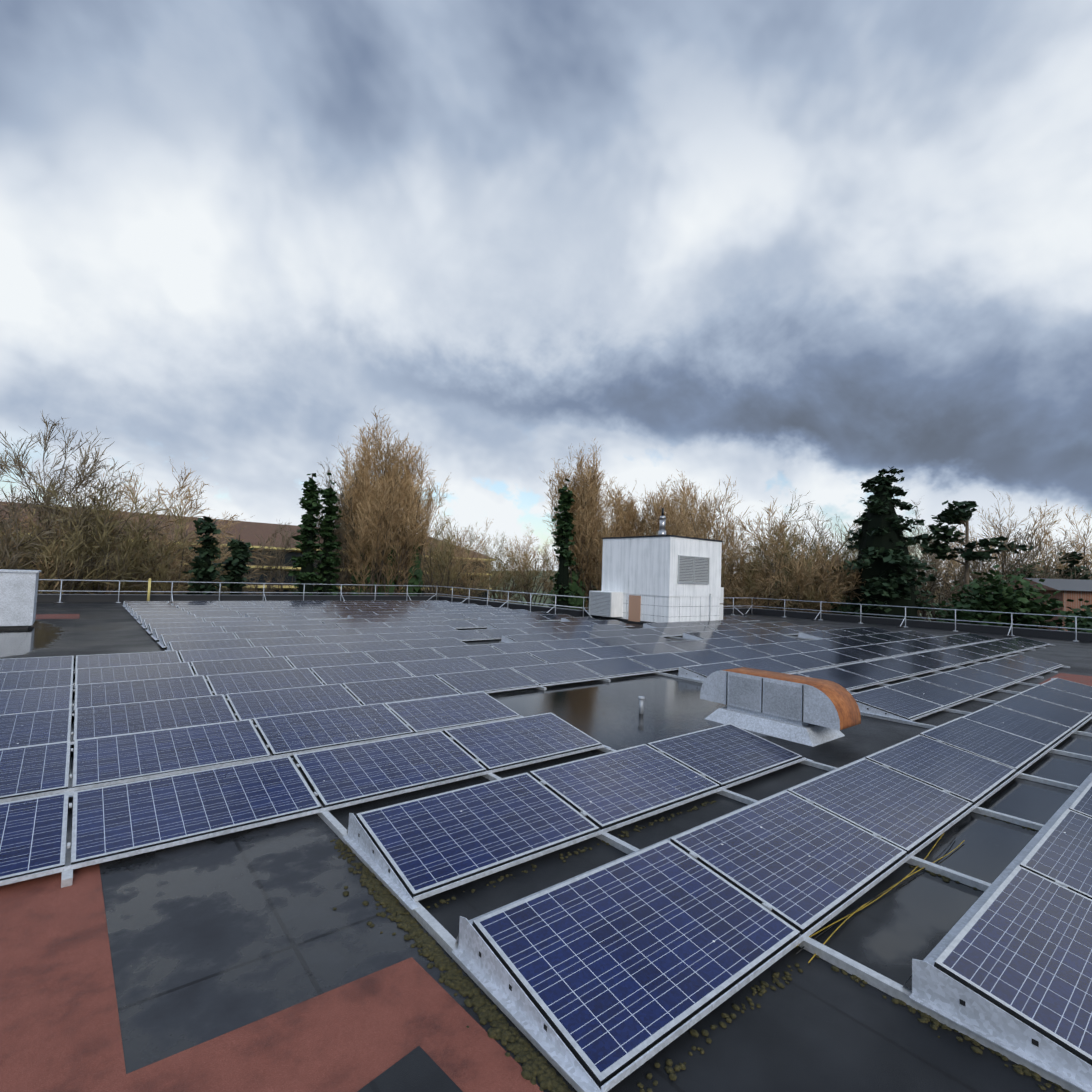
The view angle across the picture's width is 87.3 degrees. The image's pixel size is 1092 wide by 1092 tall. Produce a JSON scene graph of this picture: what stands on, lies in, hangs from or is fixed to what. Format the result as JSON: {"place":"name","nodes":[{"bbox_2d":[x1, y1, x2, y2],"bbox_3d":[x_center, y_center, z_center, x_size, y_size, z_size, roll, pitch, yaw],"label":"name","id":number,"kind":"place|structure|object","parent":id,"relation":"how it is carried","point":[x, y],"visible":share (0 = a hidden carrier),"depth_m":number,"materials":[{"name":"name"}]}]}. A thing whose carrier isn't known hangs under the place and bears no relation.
{"place":"outdoors","nodes":[
{"label":"outdoors","id":0,"kind":"place"},
{"bbox_2d":[0,602,1091,1091],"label":"flat roof","id":1,"kind":"structure","parent":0,"point":[212,938],"depth_m":3.55,"materials":[{"name":"rubber"}]},
{"bbox_2d":[0,569,40,628],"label":"rooftop equipment box","id":2,"kind":"object","parent":1,"relation":"on","point":[18,595],"visible":1,"depth_m":16.68,"materials":[{"name":"white metal"}]},
{"bbox_2d":[147,578,150,600],"bbox_3d":[-20.027,2.252,28.871,0.148,1.250,0.148,0,-3,28],"label":"yellow post","id":3,"kind":"object","parent":1,"relation":"on","point":[149,589],"visible":0.83,"depth_m":28.84,"materials":[{"name":"yellow metal"}]},
{"bbox_2d":[0,614,1091,1091],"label":"red felt patches","id":4,"kind":"object","parent":1,"relation":"on","point":[60,1030],"visible":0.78,"depth_m":2.60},
{"bbox_2d":[357,1046,462,1091],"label":"roof patch","id":5,"kind":"object","parent":4,"relation":"on","point":[418,1069],"visible":1,"depth_m":2.37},
{"bbox_2d":[0,602,1091,1091],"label":"solar mounting rails","id":6,"kind":"object","parent":1,"relation":"on","point":[940,996],"visible":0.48,"depth_m":3.39,"materials":[{"name":"silver metal"}]},
{"bbox_2d":[0,600,1091,1087],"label":"solar panels","id":7,"kind":"object","parent":6,"relation":"on","point":[614,968],"visible":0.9,"depth_m":5.43,"materials":[{"name":"blue glass"}]},
{"bbox_2d":[37,594,1091,641],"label":"roof parapet","id":8,"kind":"structure","parent":1,"relation":"on","point":[1041,633],"depth_m":31.04,"materials":[{"name":"grey concrete"}]},
{"bbox_2d":[38,579,1091,641],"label":"guard rail","id":9,"kind":"object","parent":1,"relation":"on","point":[745,614],"visible":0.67,"depth_m":30.74,"materials":[{"name":"grey metal"}]},
{"bbox_2d":[589,508,723,624],"bbox_3d":[5.740,0.885,28.130,5.752,5.700,4.325,4,-4,-39],"label":"plant room","id":10,"kind":"object","parent":1,"relation":"on","point":[661,576],"visible":0.88,"depth_m":26.56,"materials":[{"name":"paint"}]},
{"bbox_2d":[330,800,1070,1091],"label":"moss clumps","id":11,"kind":"object","parent":1,"relation":"on","point":[531,1059],"visible":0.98,"depth_m":2.87,"materials":[{"name":"green plant"}]},
{"bbox_2d":[638,667,860,746],"bbox_3d":[2.914,2.263,8.421,1.590,0.760,2.740,4,-4,-39],"label":"roof vent","id":12,"kind":"object","parent":1,"relation":"on","point":[810,711],"visible":1,"depth_m":8.00,"materials":[{"name":"grey metal"}]},
{"bbox_2d":[794,833,964,962],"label":"cables","id":13,"kind":"object","parent":1,"relation":"on","point":[865,903],"visible":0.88,"depth_m":3.85,"materials":[{"name":"yellow"}]},
{"bbox_2d":[0,0,1091,585],"label":"sky","id":14,"kind":"structure","parent":0,"point":[777,248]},
{"bbox_2d":[490,570,950,620],"bbox_3d":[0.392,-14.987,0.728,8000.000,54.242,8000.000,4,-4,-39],"label":"ground","id":15,"kind":"structure","parent":0,"point":[537,599],"depth_m":348.50,"materials":[{"name":"green plant"}]},
{"bbox_2d":[0,486,137,593],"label":"bare tree","id":16,"kind":"object","parent":15,"relation":"on","point":[41,574],"visible":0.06,"depth_m":32.75,"materials":[{"name":"brown plant"}]},
{"bbox_2d":[0,483,173,593],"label":"bare tree","id":17,"kind":"object","parent":15,"relation":"on","point":[4,524],"visible":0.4,"depth_m":33.68,"materials":[{"name":"brown plant"}]},
{"bbox_2d":[0,410,180,593],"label":"bare tree","id":18,"kind":"object","parent":15,"relation":"on","point":[20,466],"visible":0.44,"depth_m":34.84,"materials":[{"name":"brown plant"}]},
{"bbox_2d":[0,486,187,592],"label":"bare tree","id":19,"kind":"object","parent":15,"relation":"on","point":[38,542],"depth_m":45.95,"materials":[{"name":"brown plant"}]},
{"bbox_2d":[0,474,201,593],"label":"bare tree","id":20,"kind":"object","parent":15,"relation":"on","point":[98,519],"visible":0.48,"depth_m":34.42,"materials":[{"name":"brown plant"}]},
{"bbox_2d":[26,503,188,590],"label":"bare tree","id":21,"kind":"object","parent":15,"relation":"on","point":[127,538],"depth_m":51.31,"materials":[{"name":"brown plant"}]},
{"bbox_2d":[6,456,275,594],"bbox_3d":[-28.521,3.369,40.828,16.611,19.668,14.818,4,-4,-39],"label":"bare tree","id":22,"kind":"object","parent":15,"relation":"on","point":[174,564],"visible":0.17,"depth_m":42.62,"materials":[{"name":"brown plant"}]},
{"bbox_2d":[137,518,190,590],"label":"bare tree","id":23,"kind":"object","parent":15,"relation":"on","point":[164,552],"depth_m":67.92,"materials":[{"name":"brown plant"}]},
{"bbox_2d":[91,495,267,594],"bbox_3d":[-25.325,4.862,39.587,11.769,16.766,10.530,4,-4,-39],"label":"bare tree","id":24,"kind":"object","parent":15,"relation":"on","point":[159,571],"visible":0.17,"depth_m":37.99,"materials":[{"name":"brown plant"}]},
{"bbox_2d":[145,524,251,594],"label":"bare tree","id":25,"kind":"object","parent":15,"relation":"on","point":[223,548],"visible":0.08,"depth_m":68.00,"materials":[{"name":"brown plant"}]},
{"bbox_2d":[182,516,225,594],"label":"conifer tree","id":26,"kind":"object","parent":15,"relation":"on","point":[207,551],"visible":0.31,"depth_m":35.90,"materials":[{"name":"green plant"}]},
{"bbox_2d":[220,528,253,594],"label":"conifer tree","id":27,"kind":"object","parent":15,"relation":"on","point":[241,553],"visible":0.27,"depth_m":38.44,"materials":[{"name":"green plant"}]},
{"bbox_2d":[0,502,494,600],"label":"building","id":28,"kind":"structure","parent":15,"relation":"on","point":[250,531],"depth_m":88.72,"materials":[{"name":"beige brick"}]},
{"bbox_2d":[220,519,317,594],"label":"bare tree","id":29,"kind":"object","parent":15,"relation":"on","point":[272,563],"visible":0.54,"depth_m":62.80,"materials":[{"name":"brown plant"}]},
{"bbox_2d":[288,473,325,594],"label":"conifer tree","id":30,"kind":"object","parent":15,"relation":"on","point":[310,501],"visible":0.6,"depth_m":47.71,"materials":[{"name":"green plant"}]},
{"bbox_2d":[313,473,343,594],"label":"conifer tree","id":31,"kind":"object","parent":15,"relation":"on","point":[325,569],"visible":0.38,"depth_m":49.20,"materials":[{"name":"green plant"}]},
{"bbox_2d":[302,456,368,594],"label":"bare tree","id":32,"kind":"object","parent":15,"relation":"on","point":[342,540],"visible":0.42,"depth_m":53.83,"materials":[{"name":"brown plant"}]},
{"bbox_2d":[335,554,398,592],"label":"bare tree","id":33,"kind":"object","parent":15,"relation":"on","point":[348,576],"visible":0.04,"depth_m":94.37,"materials":[{"name":"brown plant"}]},
{"bbox_2d":[331,425,407,594],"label":"bare tree","id":34,"kind":"object","parent":15,"relation":"on","point":[364,571],"visible":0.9,"depth_m":52.26,"materials":[{"name":"brown plant"}]},
{"bbox_2d":[348,406,431,594],"bbox_3d":[-15.326,0.637,54.589,7.796,27.441,8.495,4,-4,-39],"label":"bare tree","id":35,"kind":"object","parent":15,"relation":"on","point":[390,566],"visible":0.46,"depth_m":53.83,"materials":[{"name":"brown plant"}]},
{"bbox_2d":[349,518,456,594],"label":"bare tree","id":36,"kind":"object","parent":15,"relation":"on","point":[421,562],"visible":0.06,"depth_m":75.77,"materials":[{"name":"brown plant"}]},
{"bbox_2d":[377,438,450,595],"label":"bare tree","id":37,"kind":"object","parent":15,"relation":"on","point":[414,577],"visible":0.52,"depth_m":55.66,"materials":[{"name":"brown plant"}]},
{"bbox_2d":[400,515,481,595],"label":"bare tree","id":38,"kind":"object","parent":15,"relation":"on","point":[426,590],"visible":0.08,"depth_m":83.05,"materials":[{"name":"brown plant"}]},
{"bbox_2d":[399,511,502,597],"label":"bare tree","id":39,"kind":"object","parent":15,"relation":"on","point":[447,582],"visible":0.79,"depth_m":60.88,"materials":[{"name":"brown plant"}]},
{"bbox_2d":[424,527,486,596],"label":"bare tree","id":40,"kind":"object","parent":15,"relation":"on","point":[461,559],"visible":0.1,"depth_m":105.23,"materials":[{"name":"brown plant"}]},
{"bbox_2d":[424,518,523,602],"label":"bare tree","id":41,"kind":"object","parent":15,"relation":"on","point":[464,580],"visible":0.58,"depth_m":69.22,"materials":[{"name":"brown plant"}]},
{"bbox_2d":[453,531,541,603],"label":"bare tree","id":42,"kind":"object","parent":15,"relation":"on","point":[506,578],"visible":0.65,"depth_m":83.58,"materials":[{"name":"brown plant"}]},
{"bbox_2d":[489,533,542,601],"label":"bare tree","id":43,"kind":"object","parent":15,"relation":"on","point":[506,561],"visible":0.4,"depth_m":118.59,"materials":[{"name":"brown plant"}]},
{"bbox_2d":[490,539,556,605],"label":"bare tree","id":44,"kind":"object","parent":15,"relation":"on","point":[545,584],"visible":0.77,"depth_m":89.27,"materials":[{"name":"brown plant"}]},
{"bbox_2d":[499,523,559,603],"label":"bare tree","id":45,"kind":"object","parent":15,"relation":"on","point":[534,552],"visible":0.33,"depth_m":122.59,"materials":[{"name":"brown plant"}]},
{"bbox_2d":[536,565,557,605],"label":"bare tree","id":46,"kind":"object","parent":15,"relation":"on","point":[551,600],"visible":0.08,"depth_m":109.30,"materials":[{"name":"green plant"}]},
{"bbox_2d":[547,478,579,608],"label":"conifer tree","id":47,"kind":"object","parent":15,"relation":"on","point":[564,519],"visible":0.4,"depth_m":53.63,"materials":[{"name":"green plant"}]},
{"bbox_2d":[529,516,611,602],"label":"bare tree","id":48,"kind":"object","parent":15,"relation":"on","point":[545,558],"visible":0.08,"depth_m":74.26,"materials":[{"name":"brown plant"}]},
{"bbox_2d":[540,438,614,609],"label":"bare tree","id":49,"kind":"object","parent":15,"relation":"on","point":[576,573],"visible":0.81,"depth_m":56.27,"materials":[{"name":"brown plant"}]},
{"bbox_2d":[567,443,630,609],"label":"bare tree","id":50,"kind":"object","parent":15,"relation":"on","point":[598,576],"visible":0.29,"depth_m":56.52,"materials":[{"name":"brown plant"}]},
{"bbox_2d":[600,477,655,552],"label":"bare tree","id":51,"kind":"object","parent":15,"relation":"on","point":[627,528],"visible":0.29,"depth_m":61.33,"materials":[{"name":"brown plant"}]},
{"bbox_2d":[624,475,690,535],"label":"bare tree","id":52,"kind":"object","parent":15,"relation":"on","point":[644,515],"visible":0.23,"depth_m":62.35,"materials":[{"name":"brown plant"}]},
{"bbox_2d":[636,494,719,538],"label":"bare tree","id":53,"kind":"object","parent":15,"relation":"on","point":[685,513],"depth_m":68.65,"materials":[{"name":"brown plant"}]},
{"bbox_2d":[643,469,721,538],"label":"bare tree","id":54,"kind":"object","parent":15,"relation":"on","point":[675,505],"visible":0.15,"depth_m":59.81,"materials":[{"name":"brown plant"}]},
{"bbox_2d":[642,475,777,608],"bbox_3d":[13.114,4.649,48.269,17.566,20.764,11.129,2,-3,0],"label":"bare tree","id":55,"kind":"object","parent":15,"relation":"on","point":[707,528],"visible":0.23,"depth_m":46.74,"materials":[{"name":"brown plant"}]},
{"bbox_2d":[714,508,764,587],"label":"bare tree","id":56,"kind":"object","parent":15,"relation":"on","point":[735,539],"visible":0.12,"depth_m":82.14,"materials":[{"name":"brown plant"}]},
{"bbox_2d":[724,522,809,607],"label":"bare tree","id":57,"kind":"object","parent":15,"relation":"on","point":[778,550],"visible":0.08,"depth_m":77.43,"materials":[{"name":"brown plant"}]},
{"bbox_2d":[721,489,840,612],"bbox_3d":[16.676,5.024,48.077,14.033,20.242,14.008,2,-3,9],"label":"bare tree","id":58,"kind":"object","parent":15,"relation":"on","point":[761,557],"visible":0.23,"depth_m":45.85,"materials":[{"name":"brown plant"}]},
{"bbox_2d":[720,501,865,614],"bbox_3d":[19.607,5.369,45.580,16.751,19.499,14.250,4,-4,-39],"label":"bare tree","id":59,"kind":"object","parent":15,"relation":"on","point":[831,585],"visible":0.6,"depth_m":43.57,"materials":[{"name":"brown plant"}]},
{"bbox_2d":[765,505,862,613],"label":"bare tree","id":60,"kind":"object","parent":15,"relation":"on","point":[827,547],"visible":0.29,"depth_m":47.00,"materials":[{"name":"brown plant"}]},
{"bbox_2d":[779,501,868,586],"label":"bare tree","id":61,"kind":"object","parent":15,"relation":"on","point":[808,538],"visible":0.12,"depth_m":62.86,"materials":[{"name":"brown plant"}]},
{"bbox_2d":[826,578,848,614],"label":"evergreen tree","id":62,"kind":"object","parent":15,"relation":"on","point":[837,605],"depth_m":53.46,"materials":[{"name":"green plant"}]},
{"bbox_2d":[833,506,928,617],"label":"bare tree","id":63,"kind":"object","parent":15,"relation":"on","point":[908,549],"visible":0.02,"depth_m":66.56,"materials":[{"name":"brown plant"}]},
{"bbox_2d":[827,466,948,619],"bbox_3d":[25.257,4.607,43.172,12.192,21.150,12.142,4,-4,-39],"label":"conifer tree","id":64,"kind":"object","parent":15,"relation":"on","point":[889,574],"visible":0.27,"depth_m":41.80,"materials":[{"name":"green plant"}]},
{"bbox_2d":[745,556,1091,630],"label":"brick houses","id":65,"kind":"structure","parent":15,"relation":"on","point":[1075,590],"depth_m":36.76,"materials":[{"name":"brown brick"}]},
{"bbox_2d":[910,554,956,620],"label":"bare tree","id":66,"kind":"object","parent":15,"relation":"on","point":[919,611],"visible":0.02,"depth_m":80.43,"materials":[{"name":"brown plant"}]},
{"bbox_2d":[909,532,973,620],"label":"bare tree","id":67,"kind":"object","parent":15,"relation":"on","point":[932,585],"visible":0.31,"depth_m":52.19,"materials":[{"name":"brown plant"}]},
{"bbox_2d":[920,524,973,620],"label":"bare tree","id":68,"kind":"object","parent":15,"relation":"on","point":[955,545],"visible":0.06,"depth_m":95.34,"materials":[{"name":"brown plant"}]},
{"bbox_2d":[900,498,999,620],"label":"bare tree","id":69,"kind":"object","parent":15,"relation":"on","point":[924,557],"visible":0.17,"depth_m":65.70,"materials":[{"name":"brown plant"}]},
{"bbox_2d":[907,500,1033,596],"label":"pine tree","id":70,"kind":"object","parent":15,"relation":"on","point":[959,513],"visible":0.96,"depth_m":46.14,"materials":[{"name":"green plant"}]},
{"bbox_2d":[941,526,1021,579],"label":"bare tree","id":71,"kind":"object","parent":15,"relation":"on","point":[973,539],"visible":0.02,"depth_m":87.54,"materials":[{"name":"brown plant"}]},
{"bbox_2d":[929,565,1067,629],"bbox_3d":[24.907,7.804,30.990,6.778,13.513,6.947,4,-4,-39],"label":"bush","id":72,"kind":"object","parent":15,"relation":"on","point":[1004,598],"visible":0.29,"depth_m":30.60,"materials":[{"name":"green plant"}]},
{"bbox_2d":[926,491,1084,605],"bbox_3d":[46.313,5.314,59.979,13.595,22.937,13.011,1,-3,19],"label":"bare tree","id":73,"kind":"object","parent":15,"relation":"on","point":[1044,514],"visible":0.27,"depth_m":58.34,"materials":[{"name":"brown plant"}]},
{"bbox_2d":[933,519,1091,613],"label":"bare tree","id":74,"kind":"object","parent":15,"relation":"on","point":[976,568],"visible":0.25,"depth_m":45.99,"materials":[{"name":"brown plant"}]},
{"bbox_2d":[992,558,1067,584],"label":"evergreen tree","id":75,"kind":"object","parent":15,"relation":"on","point":[1030,575],"depth_m":49.84,"materials":[{"name":"green plant"}]},
{"bbox_2d":[989,548,1090,579],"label":"bare tree","id":76,"kind":"object","parent":15,"relation":"on","point":[1051,559],"visible":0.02,"depth_m":78.78,"materials":[{"name":"brown plant"}]},
{"bbox_2d":[1015,519,1091,578],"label":"bare tree","id":77,"kind":"object","parent":15,"relation":"on","point":[1079,548],"visible":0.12,"depth_m":54.39,"materials":[{"name":"brown plant"}]},
{"bbox_2d":[1020,505,1091,578],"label":"bare tree","id":78,"kind":"object","parent":15,"relation":"on","point":[1079,535],"visible":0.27,"depth_m":61.72,"materials":[{"name":"brown plant"}]},
{"bbox_2d":[1047,598,1091,632],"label":"bush","id":79,"kind":"object","parent":15,"relation":"on","point":[1084,623],"visible":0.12,"depth_m":27.70,"materials":[{"name":"green plant"}]},
{"bbox_2d":[1048,549,1091,579],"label":"bare tree","id":80,"kind":"object","parent":15,"relation":"on","point":[1067,564],"depth_m":90.34,"materials":[{"name":"brown plant"}]},
{"bbox_2d":[1053,549,1091,579],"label":"conifer tree","id":81,"kind":"object","parent":15,"relation":"on","point":[1074,554],"visible":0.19,"depth_m":45.29,"materials":[{"name":"green plant"}]},
{"bbox_2d":[1075,543,1091,569],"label":"bare tree","id":82,"kind":"object","parent":15,"relation":"on","point":[1084,559],"visible":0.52,"depth_m":55.53,"materials":[{"name":"brown plant"}]}
]}

